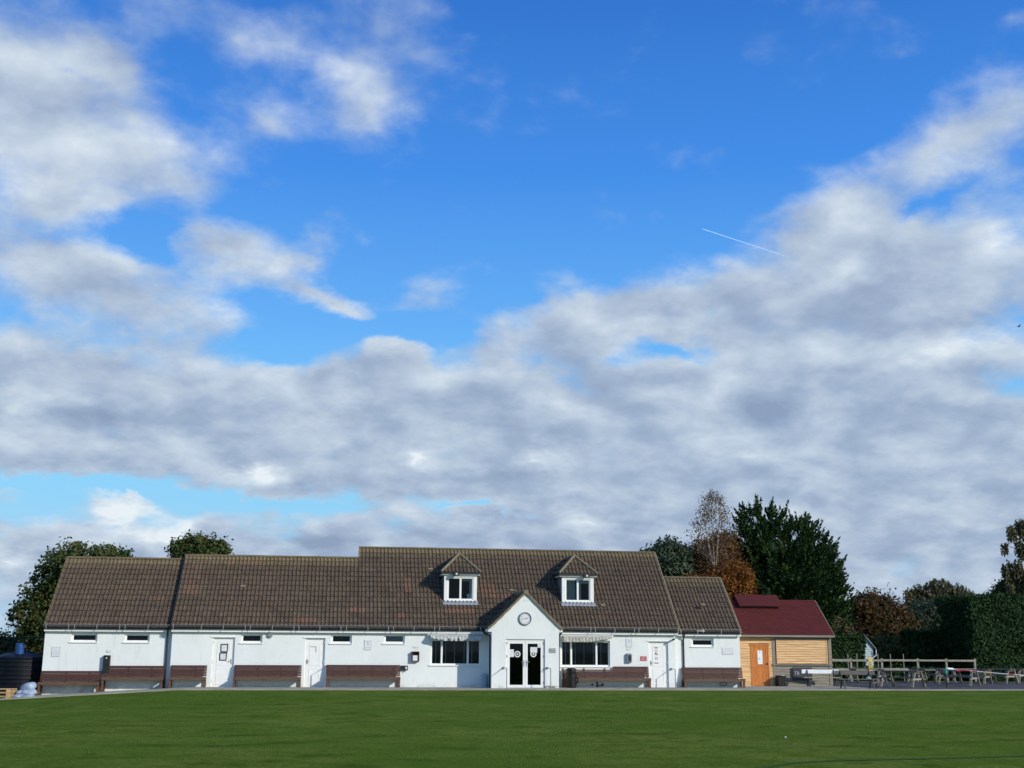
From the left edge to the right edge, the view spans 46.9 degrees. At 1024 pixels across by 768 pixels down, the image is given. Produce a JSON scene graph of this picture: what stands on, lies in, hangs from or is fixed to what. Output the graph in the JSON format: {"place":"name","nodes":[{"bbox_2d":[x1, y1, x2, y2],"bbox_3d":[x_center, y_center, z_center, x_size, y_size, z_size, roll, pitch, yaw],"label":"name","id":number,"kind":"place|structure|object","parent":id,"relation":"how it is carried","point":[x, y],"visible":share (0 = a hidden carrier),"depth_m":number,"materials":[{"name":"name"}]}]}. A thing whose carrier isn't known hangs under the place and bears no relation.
{"place":"outdoors","nodes":[
{"label":"outdoors","id":0,"kind":"place"},
{"bbox_2d":[22,636,44,642],"bbox_3d":[-20.882,12.421,52.051,1.546,2.555,0.059,2,-13,-8],"label":"pipe","id":1,"kind":"object","parent":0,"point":[32,637],"visible":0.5,"depth_m":52.25,"materials":[{"name":"green paint"}]},
{"bbox_2d":[0,687,787,699],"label":"path","id":2,"kind":"structure","parent":0,"point":[391,688],"depth_m":49.38,"materials":[{"name":"concrete"}]},
{"bbox_2d":[21,689,37,695],"bbox_3d":[-19.694,12.569,47.998,0.723,0.352,0.543,2,-13,-8],"label":"plastic sack","id":3,"kind":"object","parent":2,"relation":"on","point":[34,692],"visible":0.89,"depth_m":47.84,"materials":[{"name":"white plastic"}]},
{"bbox_2d":[37,671,101,694],"bbox_3d":[-18.464,12.494,49.268,2.450,0.994,0.539,2,-13,-8],"label":"wall bench","id":4,"kind":"object","parent":2,"relation":"on","point":[65,676],"depth_m":49.38,"materials":[{"name":"brown wood"}]},
{"bbox_2d":[100,666,164,691],"bbox_3d":[-15.946,12.413,49.671,2.500,1.073,0.540,2,-13,-8],"label":"wall bench","id":5,"kind":"object","parent":2,"relation":"on","point":[135,669],"depth_m":49.81,"materials":[{"name":"brown wood"}]},
{"bbox_2d":[168,665,206,687],"bbox_3d":[-13.673,12.353,49.772,1.500,0.948,0.540,2,-13,-8],"label":"wall bench","id":6,"kind":"object","parent":2,"relation":"on","point":[194,668],"depth_m":49.91,"materials":[{"name":"brown wood"}]},
{"bbox_2d":[233,665,301,686],"bbox_3d":[-10.414,12.448,50.248,2.830,0.931,0.540,2,-13,-8],"label":"wall bench","id":7,"kind":"object","parent":2,"relation":"on","point":[248,671],"depth_m":50.34,"materials":[{"name":"brown wood"}]},
{"bbox_2d":[326,665,399,687],"bbox_3d":[-6.403,12.591,50.828,3.160,0.951,0.540,2,-13,-8],"label":"wall bench","id":8,"kind":"object","parent":2,"relation":"on","point":[372,670],"depth_m":50.91,"materials":[{"name":"brown wood"}]},
{"bbox_2d":[42,546,741,694],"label":"pavilion","id":9,"kind":"structure","parent":2,"relation":"on","point":[314,615],"depth_m":52.68,"materials":[{"name":"concrete"}]},
{"bbox_2d":[51,646,60,656],"bbox_3d":[-19.213,11.270,49.706,0.340,0.420,0.014,2,-13,-8],"label":"wall sign","id":10,"kind":"object","parent":9,"relation":"attached to","point":[55,651],"visible":1,"depth_m":49.70,"materials":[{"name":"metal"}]},
{"bbox_2d":[69,633,97,642],"bbox_3d":[-18.160,10.786,50.102,1.160,0.400,0.315,2,-13,-8],"label":"window","id":11,"kind":"structure","parent":9,"relation":"in","point":[76,637],"depth_m":50.12,"materials":[{"name":"white plastic"}]},
{"bbox_2d":[102,655,110,672],"bbox_3d":[-17.117,11.824,49.816,0.280,0.730,0.178,2,-13,-8],"label":"dark post","id":12,"kind":"object","parent":9,"relation":"attached to","point":[106,663],"visible":1,"depth_m":49.75,"materials":[{"name":"plastic"}]},
{"bbox_2d":[122,634,149,642],"bbox_3d":[-16.019,10.867,50.410,1.130,0.400,0.315,2,-13,-8],"label":"window","id":13,"kind":"structure","parent":9,"relation":"in","point":[129,638],"depth_m":50.42,"materials":[{"name":"white plastic"}]},
{"bbox_2d":[210,637,234,686],"bbox_3d":[-12.368,11.882,50.415,1.050,2.130,0.160,2,-13,-8],"label":"door","id":14,"kind":"structure","parent":9,"relation":"in","point":[221,671],"depth_m":50.41,"materials":[{"name":"white plastic"}]},
{"bbox_2d":[219,652,226,660],"bbox_3d":[-12.362,11.662,50.485,0.330,0.355,0.010,2,-13,-8],"label":"notice","id":15,"kind":"object","parent":9,"relation":"attached to","point":[222,656],"visible":1,"depth_m":50.48,"materials":[{"name":"paper"}]},
{"bbox_2d":[220,644,227,651],"bbox_3d":[-12.330,11.317,50.568,0.330,0.365,0.010,2,-13,-8],"label":"notice","id":16,"kind":"object","parent":9,"relation":"attached to","point":[223,647],"visible":1,"depth_m":50.56,"materials":[{"name":"paper"}]},
{"bbox_2d":[239,634,262,643],"bbox_3d":[-11.229,10.981,50.857,1.000,0.425,0.315,2,-13,-8],"label":"window","id":17,"kind":"structure","parent":9,"relation":"in","point":[245,638],"depth_m":50.88,"materials":[{"name":"white plastic"}]},
{"bbox_2d":[303,637,326,686],"bbox_3d":[-8.545,12.027,50.965,0.980,2.130,0.160,2,-13,-8],"label":"door","id":18,"kind":"structure","parent":9,"relation":"in","point":[314,659],"depth_m":50.99,"materials":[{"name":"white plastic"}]},
{"bbox_2d":[329,634,351,643],"bbox_3d":[-7.451,11.119,51.402,1.000,0.435,0.315,2,-13,-8],"label":"window","id":19,"kind":"structure","parent":9,"relation":"in","point":[335,638],"depth_m":51.46,"materials":[{"name":"white plastic"}]},
{"bbox_2d":[364,640,370,649],"bbox_3d":[-6.282,11.368,51.398,0.310,0.430,0.014,2,-13,-8],"label":"wall sign","id":20,"kind":"object","parent":9,"relation":"attached to","point":[367,644],"visible":1,"depth_m":51.39,"materials":[{"name":"metal"}]},
{"bbox_2d":[382,634,404,643],"bbox_3d":[-5.174,11.184,51.683,1.010,0.435,0.215,2,-13,-8],"label":"window","id":21,"kind":"structure","parent":9,"relation":"in","point":[388,638],"depth_m":51.75,"materials":[{"name":"white plastic"}]},
{"bbox_2d":[401,666,407,671],"bbox_3d":[-4.687,12.395,51.355,0.310,0.278,0.120,2,-13,-8],"label":"electric box","id":22,"kind":"object","parent":9,"relation":"attached to","point":[403,668],"visible":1,"depth_m":51.31,"materials":[{"name":"plastic"}]},
{"bbox_2d":[411,651,418,661],"bbox_3d":[-4.215,11.896,51.509,0.330,0.430,0.177,2,-13,-8],"label":"wooden box","id":23,"kind":"object","parent":9,"relation":"attached to","point":[415,656],"visible":1,"depth_m":51.49,"materials":[{"name":"brown wood"}]},
{"bbox_2d":[429,639,481,665],"bbox_3d":[-2.503,11.830,51.961,2.320,1.145,0.247,2,-13,-8],"label":"window","id":24,"kind":"structure","parent":9,"relation":"in","point":[467,653],"depth_m":52.04,"materials":[{"name":"white plastic"}]},
{"bbox_2d":[428,633,484,640],"bbox_3d":[-2.435,11.132,51.842,2.530,0.325,0.391,2,-13,-8],"label":"awning","id":25,"kind":"object","parent":9,"relation":"attached to","point":[462,637],"visible":1,"depth_m":51.75,"materials":[{"name":"white fabric"}]},
{"bbox_2d":[510,649,513,656],"bbox_3d":[-0.007,11.641,51.033,0.180,0.320,0.005,2,-13,-8],"label":"notice","id":26,"kind":"object","parent":9,"relation":"attached to","point":[511,652],"visible":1,"depth_m":51.03,"materials":[{"name":"paper"}]},
{"bbox_2d":[506,641,524,687],"bbox_3d":[0.164,12.102,50.940,0.820,1.961,0.121,2,-13,-8],"label":"glazed door","id":27,"kind":"structure","parent":9,"relation":"in","point":[508,642],"depth_m":50.94,"materials":[{"name":"white plastic"}]},
{"bbox_2d":[519,612,531,624],"bbox_3d":[0.573,10.209,51.331,0.570,0.570,0.070,2,-13,-8],"label":"wall clock","id":28,"kind":"object","parent":9,"relation":"attached to","point":[525,618],"depth_m":51.33,"materials":[{"name":"paint"}]},
{"bbox_2d":[530,647,536,652],"bbox_3d":[0.944,11.535,51.198,0.300,0.230,0.005,2,-13,-8],"label":"notice","id":29,"kind":"object","parent":9,"relation":"attached to","point":[533,649],"visible":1,"depth_m":51.19,"materials":[{"name":"paper"}]},
{"bbox_2d":[525,641,543,687],"bbox_3d":[0.983,12.133,51.058,0.821,1.961,0.121,2,-13,-8],"label":"glazed door","id":30,"kind":"structure","parent":9,"relation":"in","point":[526,642],"depth_m":51.05,"materials":[{"name":"white plastic"}]},
{"bbox_2d":[549,648,555,652],"bbox_3d":[1.752,11.572,51.231,0.290,0.200,0.014,2,-13,-8],"label":"plaque","id":31,"kind":"object","parent":9,"relation":"attached to","point":[552,650],"visible":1,"depth_m":51.23,"materials":[{"name":"metal"}]},
{"bbox_2d":[560,641,610,667],"bbox_3d":[3.253,12.078,52.784,2.340,1.165,0.247,2,-13,-8],"label":"window","id":32,"kind":"structure","parent":9,"relation":"in","point":[572,648],"depth_m":52.88,"materials":[{"name":"white plastic"}]},
{"bbox_2d":[560,634,612,641],"bbox_3d":[3.366,11.352,52.678,2.400,0.325,0.391,2,-13,-8],"label":"awning","id":33,"kind":"object","parent":9,"relation":"attached to","point":[578,638],"visible":1,"depth_m":52.54,"materials":[{"name":"white fabric"}]},
{"bbox_2d":[626,653,631,662],"bbox_3d":[5.252,12.279,52.890,0.260,0.410,0.135,2,-13,-8],"label":"meter box","id":34,"kind":"object","parent":9,"relation":"attached to","point":[628,657],"visible":1,"depth_m":52.83,"materials":[{"name":"paint"}]},
{"bbox_2d":[626,638,631,646],"bbox_3d":[5.261,11.649,53.096,0.270,0.390,0.014,2,-13,-8],"label":"wall sign","id":35,"kind":"object","parent":9,"relation":"attached to","point":[628,642],"visible":1,"depth_m":53.10,"materials":[{"name":"metal"}]},
{"bbox_2d":[640,656,646,660],"bbox_3d":[5.911,12.342,53.038,0.290,0.200,0.015,2,-13,-8],"label":"red sign","id":36,"kind":"object","parent":9,"relation":"attached to","point":[643,658],"visible":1,"depth_m":53.03,"materials":[{"name":"paper"}]},
{"bbox_2d":[648,641,668,686],"bbox_3d":[6.583,12.624,53.139,1.030,2.080,0.160,2,-13,-8],"label":"door","id":37,"kind":"structure","parent":9,"relation":"in","point":[658,669],"depth_m":53.18,"materials":[{"name":"white plastic"}]},
{"bbox_2d":[690,638,714,647],"bbox_3d":[8.664,11.837,53.958,1.140,0.410,0.315,2,-13,-8],"label":"window","id":38,"kind":"structure","parent":9,"relation":"in","point":[696,642],"depth_m":54.01,"materials":[{"name":"white plastic"}]},
{"bbox_2d":[722,647,732,653],"bbox_3d":[9.852,12.201,53.931,0.510,0.310,0.014,2,-13,-8],"label":"wall sign","id":39,"kind":"object","parent":9,"relation":"attached to","point":[727,650],"visible":1,"depth_m":53.93,"materials":[{"name":"metal"}]},
{"bbox_2d":[482,673,487,686],"bbox_3d":[-1.192,12.961,51.617,0.270,0.610,0.270,2,-13,-8],"label":"planter bin","id":40,"kind":"object","parent":2,"relation":"on","point":[484,679],"visible":1,"depth_m":51.52,"materials":[{"name":"blue plastic"}]},
{"bbox_2d":[566,667,578,687],"bbox_3d":[2.620,12.864,51.711,0.532,0.860,0.512,2,-13,-8],"label":"litter bin","id":41,"kind":"object","parent":2,"relation":"on","point":[572,679],"visible":1,"depth_m":51.53,"materials":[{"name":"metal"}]},
{"bbox_2d":[562,666,650,687],"bbox_3d":[4.190,13.007,52.350,3.940,0.921,0.540,2,-13,-8],"label":"wall bench","id":42,"kind":"object","parent":2,"relation":"on","point":[632,673],"depth_m":52.44,"materials":[{"name":"brown wood"}]},
{"bbox_2d":[681,667,745,687],"bbox_3d":[9.089,13.263,53.299,2.840,0.891,0.540,2,-13,-8],"label":"wall bench","id":43,"kind":"object","parent":2,"relation":"on","point":[731,674],"depth_m":53.39,"materials":[{"name":"brown wood"}]},
{"bbox_3d":[-19.885,12.593,48.014,0.722,0.336,0.522,2,-13,-8],"label":"plastic sack","id":44,"kind":"object","parent":2,"relation":"on","visible":0},
{"bbox_2d":[20,682,36,689],"bbox_3d":[-19.753,12.377,48.194,0.637,0.405,0.521,2,-13,-8],"label":"plastic sack","id":45,"kind":"object","parent":44,"relation":"on","point":[30,685],"visible":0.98,"depth_m":48.04,"materials":[{"name":"white plastic"}]},
{"bbox_2d":[0,661,1023,767],"bbox_3d":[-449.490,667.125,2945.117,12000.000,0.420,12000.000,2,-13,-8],"label":"lawn","id":46,"kind":"structure","parent":0,"point":[458,729],"depth_m":24.42,"materials":[{"name":"green plant"}]},
{"bbox_2d":[0,688,16,697],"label":"pallet","id":47,"kind":"object","parent":46,"relation":"on","point":[10,692],"visible":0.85,"depth_m":47.42,"materials":[{"name":"brown wood"}]},
{"bbox_2d":[0,627,34,654],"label":"bramble bush","id":48,"kind":"object","parent":46,"relation":"on","point":[8,643],"visible":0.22,"depth_m":61.67,"materials":[{"name":"green plant"}]},
{"bbox_2d":[0,650,42,697],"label":"water tank","id":49,"kind":"object","parent":46,"relation":"on","point":[17,671],"visible":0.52,"depth_m":49.73,"materials":[{"name":"black plastic"}]},
{"bbox_2d":[15,643,24,653],"bbox_3d":[-20.985,11.293,50.321,0.370,0.470,0.370,2,-13,-8],"label":"blue drum","id":50,"kind":"object","parent":49,"relation":"on","point":[19,648],"visible":1,"depth_m":50.19,"materials":[{"name":"plastic"}]},
{"bbox_2d":[3,536,135,654],"bbox_3d":[-22.493,11.659,60.296,6.647,7.885,4.696,2,-13,-8],"label":"leafy tree","id":51,"kind":"object","parent":46,"relation":"on","point":[35,603],"visible":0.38,"depth_m":59.55,"materials":[{"name":"green plant"}]},
{"bbox_2d":[164,529,234,557],"bbox_3d":[-16.492,11.795,62.117,4.008,8.470,4.035,2,-13,-8],"label":"leafy tree","id":52,"kind":"object","parent":46,"relation":"on","point":[198,543],"visible":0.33,"depth_m":62.19,"materials":[{"name":"green plant"}]},
{"bbox_2d":[639,534,706,576],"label":"tree","id":53,"kind":"object","parent":46,"relation":"on","point":[674,557],"visible":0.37,"depth_m":69.63,"materials":[{"name":"green plant"}]},
{"bbox_2d":[684,488,740,575],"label":"birch tree","id":54,"kind":"object","parent":46,"relation":"on","point":[705,509],"visible":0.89,"depth_m":70.13,"materials":[{"name":"brown plant"}]},
{"bbox_2d":[683,526,748,592],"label":"copper tree","id":55,"kind":"object","parent":46,"relation":"on","point":[693,547],"visible":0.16,"depth_m":71.35,"materials":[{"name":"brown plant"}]},
{"bbox_2d":[681,555,758,598],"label":"orange bush","id":56,"kind":"object","parent":46,"relation":"on","point":[735,580],"visible":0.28,"depth_m":68.37,"materials":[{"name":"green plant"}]},
{"bbox_2d":[719,494,856,639],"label":"conifer tree","id":57,"kind":"object","parent":46,"relation":"on","point":[803,566],"visible":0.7,"depth_m":73.29,"materials":[{"name":"green plant"}]},
{"bbox_2d":[826,613,861,635],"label":"green bush","id":58,"kind":"object","parent":46,"relation":"on","point":[846,628],"visible":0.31,"depth_m":71.69,"materials":[{"name":"green plant"}]},
{"bbox_2d":[831,633,866,678],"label":"hedge","id":59,"kind":"object","parent":46,"relation":"on","point":[851,646],"visible":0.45,"depth_m":70.54,"materials":[{"name":"green plant"}]},
{"bbox_2d":[859,633,876,666],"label":"teal shed","id":60,"kind":"structure","parent":46,"relation":"on","point":[870,647],"depth_m":71.34,"materials":[{"name":"grey wood"}]},
{"bbox_2d":[847,582,921,639],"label":"brown bush","id":61,"kind":"object","parent":46,"relation":"on","point":[874,613],"visible":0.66,"depth_m":78.97,"materials":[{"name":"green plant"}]},
{"bbox_2d":[756,755,1023,767],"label":"pitch line","id":62,"kind":"object","parent":46,"relation":"on","point":[881,759],"visible":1,"depth_m":17.83,"materials":[{"name":"white paint"}]},
{"bbox_2d":[832,663,959,680],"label":"undergrowth","id":63,"kind":"object","parent":46,"relation":"on","point":[901,674],"visible":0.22,"depth_m":70.08,"materials":[{"name":"green plant"}]},
{"bbox_2d":[868,630,931,665],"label":"shrub","id":64,"kind":"object","parent":46,"relation":"on","point":[886,648],"visible":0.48,"depth_m":73.61,"materials":[{"name":"green plant"}]},
{"bbox_2d":[832,658,976,681],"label":"post and rail fence","id":65,"kind":"object","parent":46,"relation":"on","point":[850,660],"visible":0.54,"depth_m":68.03,"materials":[{"name":"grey wood"}]},
{"bbox_2d":[868,657,872,670],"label":"yellow sign","id":66,"kind":"object","parent":65,"relation":"attached to","point":[870,664],"visible":1,"depth_m":67.75,"materials":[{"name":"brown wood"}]},
{"bbox_2d":[788,689,1023,690],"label":"kerb","id":67,"kind":"structure","parent":46,"relation":"on","point":[924,689],"depth_m":51.74,"materials":[{"name":"concrete"}]},
{"bbox_2d":[898,628,944,667],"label":"hedge","id":68,"kind":"object","parent":46,"relation":"on","point":[916,638],"visible":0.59,"depth_m":73.58,"materials":[{"name":"green plant"}]},
{"bbox_2d":[904,591,941,634],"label":"grey green tree","id":69,"kind":"object","parent":46,"relation":"on","point":[925,613],"visible":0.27,"depth_m":81.80,"materials":[{"name":"green plant"}]},
{"bbox_2d":[902,577,973,606],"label":"tree","id":70,"kind":"object","parent":46,"relation":"on","point":[943,587],"visible":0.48,"depth_m":86.93,"materials":[{"name":"green plant"}]},
{"bbox_2d":[984,575,1021,594],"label":"dark treetop","id":71,"kind":"object","parent":46,"relation":"on","point":[999,586],"visible":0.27,"depth_m":81.67,"materials":[{"name":"green plant"}]},
{"bbox_2d":[1000,518,1023,594],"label":"weeping birch","id":72,"kind":"object","parent":46,"relation":"on","point":[1008,573],"visible":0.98,"depth_m":80.17,"materials":[{"name":"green plant"}]},
{"bbox_2d":[0,0,1023,636],"label":"sky","id":73,"kind":"structure","parent":0,"point":[278,277],"materials":[{"name":"blue"}]},
{"bbox_2d":[742,686,872,688],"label":"paving","id":74,"kind":"structure","parent":0,"point":[806,687],"depth_m":54.12,"materials":[{"name":"concrete"}]},
{"bbox_2d":[775,675,785,685],"bbox_3d":[12.761,14.078,56.018,0.460,0.500,0.430,2,-13,-8],"label":"black crate","id":75,"kind":"object","parent":74,"relation":"on","point":[780,680],"visible":1,"depth_m":55.85,"materials":[{"name":"plastic"}]},
{"bbox_2d":[730,594,834,685],"bbox_3d":[12.597,12.715,58.655,5.385,4.404,4.428,2,-13,-8],"label":"timber hut","id":76,"kind":"object","parent":74,"relation":"on","point":[780,637],"visible":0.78,"depth_m":56.83,"materials":[{"name":"brown wood"}]},
{"bbox_2d":[749,644,769,685],"bbox_3d":[11.842,13.418,56.362,0.990,1.950,0.123,2,-13,-8],"label":"door","id":77,"kind":"structure","parent":76,"relation":"in","point":[760,672],"depth_m":56.37,"materials":[{"name":"orange wood"}]},
{"bbox_2d":[792,667,811,679],"bbox_3d":[13.905,13.872,56.484,0.960,0.600,0.036,2,-13,-8],"label":"black board","id":78,"kind":"object","parent":76,"relation":"attached to","point":[798,674],"visible":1,"depth_m":56.46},
{"bbox_2d":[802,669,840,686],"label":"bench","id":79,"kind":"object","parent":74,"relation":"on","point":[807,671],"visible":0.95,"depth_m":55.97,"materials":[{"name":"grey wood"}]},
{"bbox_2d":[834,671,878,688],"bbox_3d":[15.413,13.219,52.723,1.850,0.793,0.596,1,-13,-5],"label":"park bench","id":80,"kind":"object","parent":74,"relation":"on","point":[841,673],"visible":0.98,"depth_m":52.94,"materials":[{"name":"grey wood"}]},
{"bbox_2d":[833,681,1023,688],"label":"yard","id":81,"kind":"structure","parent":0,"point":[933,685],"depth_m":59.13,"materials":[{"name":"grey concrete"}]},
{"bbox_2d":[848,668,888,683],"bbox_3d":[19.010,15.623,63.154,1.800,0.763,1.690,-8,-15,33],"label":"picnic table","id":82,"kind":"object","parent":81,"relation":"on","point":[856,676],"visible":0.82,"depth_m":63.13,"materials":[{"name":"grey wood"}]},
{"bbox_2d":[876,670,927,687],"bbox_3d":[18.548,14.018,56.085,1.800,0.763,1.690,-11,-17,40],"label":"picnic table","id":83,"kind":"object","parent":81,"relation":"on","point":[913,678],"visible":0.97,"depth_m":55.93,"materials":[{"name":"grey wood"}]},
{"bbox_2d":[906,668,944,682],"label":"picnic table","id":84,"kind":"object","parent":81,"relation":"on","point":[909,674],"visible":0.59,"depth_m":65.46,"materials":[{"name":"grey wood"}]},
{"bbox_2d":[916,668,955,683],"bbox_3d":[22.953,15.815,63.910,1.800,0.763,1.690,-10,-16,37],"label":"picnic table","id":85,"kind":"object","parent":81,"relation":"on","point":[924,674],"visible":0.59,"depth_m":63.86,"materials":[{"name":"grey wood"}]},
{"bbox_2d":[944,668,947,687],"bbox_3d":[20.319,13.761,55.214,0.105,0.880,0.110,2,-13,-8],"label":"rope post","id":86,"kind":"object","parent":81,"relation":"on","point":[945,669],"visible":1,"depth_m":55.22,"materials":[{"name":"green paint"}]},
{"bbox_2d":[947,668,1016,674],"bbox_3d":[23.886,13.607,55.482,7.146,0.500,0.098,1,-13,-4],"label":"tape rope","id":87,"kind":"object","parent":86,"relation":"attached to","point":[975,671],"visible":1,"depth_m":55.32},
{"bbox_2d":[935,670,981,685],"bbox_3d":[22.178,14.613,58.624,1.800,0.763,1.690,-9,-16,36],"label":"picnic table","id":88,"kind":"object","parent":81,"relation":"on","point":[970,677],"visible":0.76,"depth_m":58.49,"materials":[{"name":"grey wood"}]},
{"bbox_2d":[950,669,993,684],"bbox_3d":[24.355,15.491,62.450,1.800,0.763,1.690,-8,-15,34],"label":"picnic table","id":89,"kind":"object","parent":81,"relation":"on","point":[989,676],"visible":0.71,"depth_m":62.25,"materials":[{"name":"grey wood"}]},
{"bbox_2d":[934,591,1023,680],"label":"tall hedge","id":90,"kind":"object","parent":81,"relation":"on","point":[985,630],"visible":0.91,"depth_m":70.34,"materials":[{"name":"green plant"}]},
{"bbox_2d":[978,669,1020,683],"bbox_3d":[26.352,15.869,64.069,1.690,0.763,1.800,12,-17,-42],"label":"picnic table","id":91,"kind":"object","parent":81,"relation":"on","point":[1007,676],"visible":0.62,"depth_m":63.75,"materials":[{"name":"grey wood"}]},
{"bbox_2d":[988,668,1023,682],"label":"picnic table","id":92,"kind":"object","parent":81,"relation":"on","point":[1019,673],"visible":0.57,"depth_m":66.25,"materials":[{"name":"grey wood"}]}
]}

